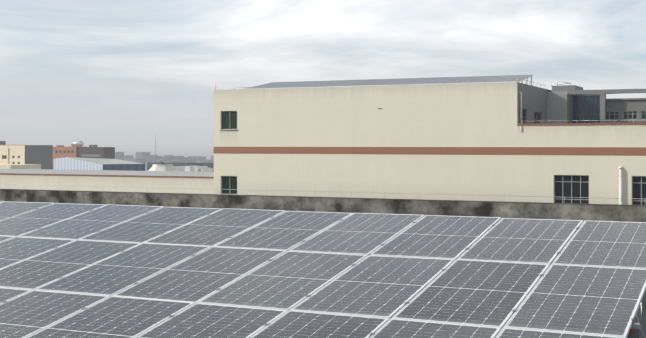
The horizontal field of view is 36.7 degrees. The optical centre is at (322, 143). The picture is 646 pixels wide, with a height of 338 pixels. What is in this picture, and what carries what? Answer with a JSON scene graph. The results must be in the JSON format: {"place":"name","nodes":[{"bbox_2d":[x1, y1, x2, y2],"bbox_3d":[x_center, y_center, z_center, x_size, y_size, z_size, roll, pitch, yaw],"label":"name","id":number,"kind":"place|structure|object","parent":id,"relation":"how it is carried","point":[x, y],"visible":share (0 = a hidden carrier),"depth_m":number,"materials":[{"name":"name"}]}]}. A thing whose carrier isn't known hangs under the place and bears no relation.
{"place":"outdoors","nodes":[
{"label":"outdoors","id":0,"kind":"place"},
{"bbox_2d":[0,141,52,168],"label":"office block","id":1,"kind":"structure","parent":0,"point":[26,156],"depth_m":278.06,"materials":[{"name":"grey paint"}]},
{"bbox_2d":[53,145,114,168],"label":"plant building","id":2,"kind":"structure","parent":0,"point":[90,151],"depth_m":361.30,"materials":[{"name":"orange concrete"}]},
{"bbox_2d":[71,141,83,146],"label":"roof water tank","id":3,"kind":"object","parent":2,"relation":"on","point":[77,143],"visible":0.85,"depth_m":367.76,"materials":[{"name":"silver metal"}]},
{"bbox_2d":[54,157,146,170],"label":"shed","id":4,"kind":"structure","parent":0,"point":[70,163],"depth_m":218.95,"materials":[{"name":"white metal"}]},
{"bbox_2d":[0,169,213,193],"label":"wing","id":5,"kind":"structure","parent":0,"point":[117,180],"depth_m":80.66,"materials":[{"name":"beige paint"}]},
{"bbox_2d":[53,145,213,159],"bbox_3d":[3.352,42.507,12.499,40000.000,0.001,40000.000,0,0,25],"label":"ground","id":6,"kind":"structure","parent":0,"point":[207,151],"depth_m":6587.98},
{"bbox_2d":[115,152,213,171],"bbox_3d":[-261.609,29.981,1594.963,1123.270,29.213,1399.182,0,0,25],"label":"distant city","id":7,"kind":"object","parent":6,"relation":"on","point":[193,163],"visible":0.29,"depth_m":1654.10},
{"bbox_2d":[148,161,177,170],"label":"dome roof","id":8,"kind":"structure","parent":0,"point":[161,166],"depth_m":123.81,"materials":[{"name":"grey concrete"}]},
{"bbox_2d":[0,0,645,144],"label":"sky","id":9,"kind":"structure","parent":0,"point":[92,72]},
{"bbox_2d":[214,82,645,204],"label":"building","id":10,"kind":"structure","parent":0,"point":[470,141],"depth_m":68.52,"materials":[{"name":"beige paint"}]},
{"bbox_2d":[244,75,531,88],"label":"building roof","id":11,"kind":"object","parent":10,"relation":"on","point":[434,80],"visible":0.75,"depth_m":71.39,"materials":[{"name":"grey metal"}]},
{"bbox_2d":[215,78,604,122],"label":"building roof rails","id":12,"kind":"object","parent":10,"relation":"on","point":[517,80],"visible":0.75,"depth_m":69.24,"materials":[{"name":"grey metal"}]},
{"bbox_2d":[520,92,621,204],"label":"down pipes","id":13,"kind":"object","parent":10,"relation":"attached to","point":[620,183],"visible":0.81,"depth_m":62.53,"materials":[{"name":"grey plastic"}]},
{"bbox_2d":[547,85,645,122],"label":"grey building","id":14,"kind":"structure","parent":10,"relation":"on","point":[571,104],"depth_m":74.19,"materials":[{"name":"paint"}]},
{"bbox_2d":[547,78,571,85],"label":"roof antenna frame","id":15,"kind":"object","parent":14,"relation":"on","point":[570,83],"visible":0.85,"depth_m":76.83,"materials":[{"name":"grey metal"}]},
{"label":"building","id":16,"kind":"structure","parent":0},
{"bbox_2d":[0,189,645,221],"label":"parapet wall","id":17,"kind":"structure","parent":16,"relation":"on","point":[583,212],"depth_m":24.86,"materials":[{"name":"grey concrete"}]},
{"bbox_2d":[7,184,639,202],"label":"lightning belt","id":18,"kind":"object","parent":17,"relation":"on","point":[331,191],"visible":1,"depth_m":24.98,"materials":[{"name":"grey"}]},
{"bbox_2d":[627,301,641,337],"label":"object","id":19,"kind":"structure","parent":16,"relation":"on","point":[634,333],"depth_m":13.10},
{"bbox_2d":[631,291,645,337],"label":"panel support frame","id":20,"kind":"object","parent":19,"relation":"on","point":[638,326],"visible":0.02,"depth_m":10.06,"materials":[{"name":"grey metal"}]},
{"bbox_2d":[0,201,645,337],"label":"solar panels","id":21,"kind":"object","parent":20,"relation":"on","point":[68,270],"visible":1,"depth_m":10.79,"materials":[{"name":"glass"}]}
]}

